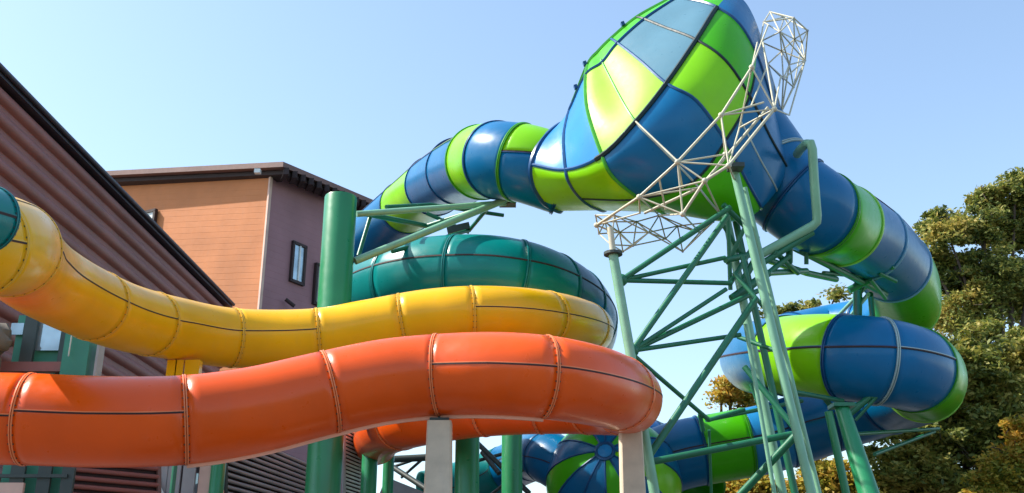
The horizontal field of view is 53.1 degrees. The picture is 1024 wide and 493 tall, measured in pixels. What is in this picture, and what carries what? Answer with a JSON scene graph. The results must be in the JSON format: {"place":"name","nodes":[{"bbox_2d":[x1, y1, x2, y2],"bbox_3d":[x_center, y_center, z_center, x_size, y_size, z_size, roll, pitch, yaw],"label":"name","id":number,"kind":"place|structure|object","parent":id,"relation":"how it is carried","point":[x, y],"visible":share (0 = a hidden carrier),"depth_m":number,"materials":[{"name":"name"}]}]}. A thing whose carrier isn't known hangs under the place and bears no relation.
{"place":"outdoors","nodes":[
{"label":"outdoors","id":0,"kind":"place"},
{"bbox_2d":[0,323,12,366],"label":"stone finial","id":1,"kind":"object","parent":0,"point":[6,342],"visible":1,"depth_m":27.21,"materials":[{"name":"beige stone"}]},
{"bbox_2d":[0,187,20,249],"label":"water slide","id":2,"kind":"object","parent":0,"point":[10,216],"visible":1,"depth_m":12.45,"materials":[{"name":"plastic"}]},
{"bbox_2d":[0,63,234,481],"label":"ribbed building","id":3,"kind":"structure","parent":0,"point":[68,184],"depth_m":40.36,"materials":[{"name":"brown metal"}]},
{"bbox_2d":[106,162,372,492],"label":"orange house","id":4,"kind":"structure","parent":0,"point":[246,236],"depth_m":64.00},
{"bbox_2d":[145,208,157,221],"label":"window","id":5,"kind":"structure","parent":4,"relation":"in","point":[153,213],"depth_m":66.89,"materials":[{"name":"white wood"}]},
{"bbox_2d":[288,240,307,286],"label":"window","id":6,"kind":"structure","parent":4,"relation":"in","point":[298,257],"depth_m":63.78,"materials":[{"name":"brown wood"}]},
{"bbox_2d":[311,262,319,305],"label":"window","id":7,"kind":"structure","parent":4,"relation":"in","point":[316,265],"depth_m":64.80,"materials":[{"name":"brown wood"}]},
{"bbox_2d":[382,456,393,492],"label":"pillar","id":8,"kind":"structure","parent":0,"point":[388,477],"depth_m":35.26,"materials":[{"name":"metal"}]},
{"bbox_2d":[454,437,479,492],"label":"pillar","id":9,"kind":"structure","parent":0,"point":[466,465],"depth_m":28.36,"materials":[{"name":"metal"}]},
{"bbox_2d":[502,435,521,492],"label":"pillar","id":10,"kind":"structure","parent":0,"point":[511,463],"depth_m":30.37,"materials":[{"name":"metal"}]},
{"bbox_2d":[0,0,1023,492],"label":"sky","id":11,"kind":"structure","parent":0,"point":[919,104],"materials":[{"name":"blue"}]},
{"label":"ground","id":12,"kind":"structure","parent":0,"visible":0},
{"bbox_2d":[0,465,76,492],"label":"glazed booth","id":13,"kind":"object","parent":12,"relation":"on","point":[33,479],"visible":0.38,"depth_m":24.63,"materials":[{"name":"metal"}]},
{"bbox_2d":[0,315,104,375],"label":"glazed booth","id":14,"kind":"object","parent":12,"relation":"on","point":[40,348],"visible":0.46,"depth_m":27.89,"materials":[{"name":"green glass"}]},
{"bbox_2d":[73,467,160,492],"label":"louvred screen","id":15,"kind":"object","parent":12,"relation":"on","point":[122,480],"visible":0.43,"depth_m":26.58,"materials":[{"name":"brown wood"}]},
{"bbox_2d":[166,360,202,492],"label":"slide support","id":16,"kind":"object","parent":12,"relation":"on","point":[180,367],"visible":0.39,"depth_m":25.58,"materials":[{"name":"yellow painted steel"},{"name":"grey metal"}]},
{"bbox_2d":[0,197,613,367],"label":"water slide","id":17,"kind":"object","parent":16,"relation":"on","point":[49,276],"visible":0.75,"depth_m":26.52,"materials":[{"name":"plastic"}]},
{"bbox_2d":[208,463,225,492],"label":"pillar","id":18,"kind":"structure","parent":12,"relation":"on","point":[217,478],"depth_m":29.34,"materials":[{"name":"metal"}]},
{"bbox_2d":[161,465,210,492],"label":"glass enclosure","id":19,"kind":"object","parent":18,"relation":"attached to","point":[193,480],"visible":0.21,"depth_m":29.45,"materials":[{"name":"grey glass"}]},
{"bbox_2d":[224,451,306,492],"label":"louvred screen","id":20,"kind":"object","parent":12,"relation":"on","point":[281,472],"visible":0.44,"depth_m":33.40,"materials":[{"name":"grey metal"}]},
{"bbox_2d":[305,191,356,492],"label":"pillar","id":21,"kind":"structure","parent":12,"relation":"on","point":[324,467],"depth_m":30.63,"materials":[{"name":"metal"}]},
{"bbox_2d":[354,199,515,264],"bbox_3d":[-2.805,-0.196,34.695,6.059,3.591,3.710,9,-22,-22],"label":"pillar bracket","id":22,"kind":"object","parent":21,"relation":"attached to","point":[449,223],"visible":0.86,"depth_m":33.56,"materials":[{"name":"green metal"}]},
{"bbox_2d":[351,234,617,348],"bbox_3d":[-1.728,2.339,38.131,11.470,4.275,11.819,0,-20,0],"label":"water slide","id":23,"kind":"object","parent":22,"relation":"on","point":[440,261],"visible":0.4,"depth_m":33.08,"materials":[{"name":"plastic"}]},
{"bbox_2d":[342,432,361,492],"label":"louvred screen","id":24,"kind":"object","parent":12,"relation":"on","point":[351,469],"visible":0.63,"depth_m":33.96,"materials":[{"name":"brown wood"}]},
{"bbox_2d":[360,454,377,492],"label":"pillar","id":25,"kind":"structure","parent":12,"relation":"on","point":[369,475],"depth_m":32.28,"materials":[{"name":"metal"}]},
{"bbox_2d":[424,416,451,492],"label":"column","id":26,"kind":"structure","parent":12,"relation":"on","point":[438,468],"depth_m":18.79,"materials":[{"name":"concrete"}]},
{"bbox_2d":[0,332,662,467],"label":"water slide","id":27,"kind":"object","parent":26,"relation":"on","point":[384,400],"visible":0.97,"depth_m":18.44,"materials":[{"name":"plastic"}]},
{"bbox_2d":[380,443,530,492],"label":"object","id":28,"kind":"structure","parent":12,"relation":"on","point":[489,457],"depth_m":40.48,"materials":[{"name":"grey metal"}]},
{"bbox_2d":[416,420,725,492],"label":"water slide","id":29,"kind":"object","parent":28,"relation":"on","point":[568,463],"visible":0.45,"depth_m":36.88,"materials":[{"name":"plastic"}]},
{"bbox_2d":[619,431,645,492],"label":"column","id":30,"kind":"structure","parent":12,"relation":"on","point":[631,467],"depth_m":22.29,"materials":[{"name":"concrete"}]},
{"bbox_2d":[604,162,821,492],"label":"support tower","id":31,"kind":"structure","parent":12,"relation":"on","point":[793,418],"depth_m":26.46,"materials":[{"name":"green metal"}]},
{"bbox_2d":[353,0,967,491],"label":"water slide","id":32,"kind":"object","parent":31,"relation":"on","point":[669,74],"visible":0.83,"depth_m":30.87,"materials":[{"name":"plastic"}]},
{"bbox_2d":[594,214,714,252],"bbox_3d":[4.175,-0.407,30.764,3.521,1.613,2.782,0,-20,0],"label":"space frame","id":33,"kind":"object","parent":32,"relation":"attached to","point":[620,234],"visible":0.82,"depth_m":30.72,"materials":[{"name":"beige metal"}]},
{"bbox_2d":[594,25,805,232],"bbox_3d":[5.971,-3.551,29.824,7.284,7.308,5.222,0,-20,0],"label":"space frame","id":34,"kind":"object","parent":32,"relation":"attached to","point":[713,173],"visible":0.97,"depth_m":27.47,"materials":[{"name":"beige metal"}]},
{"bbox_2d":[760,11,808,109],"bbox_3d":[9.100,-6.293,33.585,1.442,5.074,4.544,-8,-21,20],"label":"space frame","id":35,"kind":"object","parent":32,"relation":"attached to","point":[794,40],"visible":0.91,"depth_m":32.98,"materials":[{"name":"beige metal"}]},
{"bbox_2d":[768,251,897,315],"bbox_3d":[11.407,1.383,34.487,3.022,1.411,11.723,-10,-22,25],"label":"support truss","id":36,"kind":"object","parent":32,"relation":"attached to","point":[859,287],"visible":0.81,"depth_m":34.20,"materials":[{"name":"green metal"}]},
{"bbox_2d":[741,139,821,289],"bbox_3d":[8.279,-0.673,29.424,3.655,4.634,2.194,18,-26,-40],"label":"pipe frame","id":37,"kind":"object","parent":31,"relation":"attached to","point":[786,244],"visible":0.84,"depth_m":28.76,"materials":[{"name":"green metal"}]},
{"bbox_2d":[702,374,755,411],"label":"tree","id":38,"kind":"object","parent":12,"relation":"on","point":[727,392],"visible":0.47,"depth_m":50.13,"materials":[{"name":"yellow plant"}]},
{"bbox_2d":[758,283,852,318],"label":"tree","id":39,"kind":"object","parent":12,"relation":"on","point":[836,295],"visible":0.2,"depth_m":62.21,"materials":[{"name":"green plant"}]},
{"bbox_2d":[725,457,896,492],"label":"tree","id":40,"kind":"object","parent":12,"relation":"on","point":[827,474],"visible":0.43,"depth_m":44.97,"materials":[{"name":"yellow plant"}]},
{"bbox_2d":[797,390,939,492],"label":"support pole","id":41,"kind":"object","parent":12,"relation":"on","point":[863,475],"visible":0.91,"depth_m":28.95,"materials":[{"name":"green metal"}]},
{"bbox_2d":[863,317,1023,492],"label":"tree","id":42,"kind":"object","parent":12,"relation":"on","point":[938,461],"visible":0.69,"depth_m":44.78,"materials":[{"name":"green plant"}]},
{"bbox_2d":[912,167,1023,342],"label":"tree","id":43,"kind":"object","parent":12,"relation":"on","point":[978,283],"visible":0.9,"depth_m":54.43,"materials":[{"name":"green plant"}]},
{"bbox_2d":[958,413,1023,492],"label":"tree","id":44,"kind":"object","parent":12,"relation":"on","point":[1001,469],"visible":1,"depth_m":36.13,"materials":[{"name":"green plant"}]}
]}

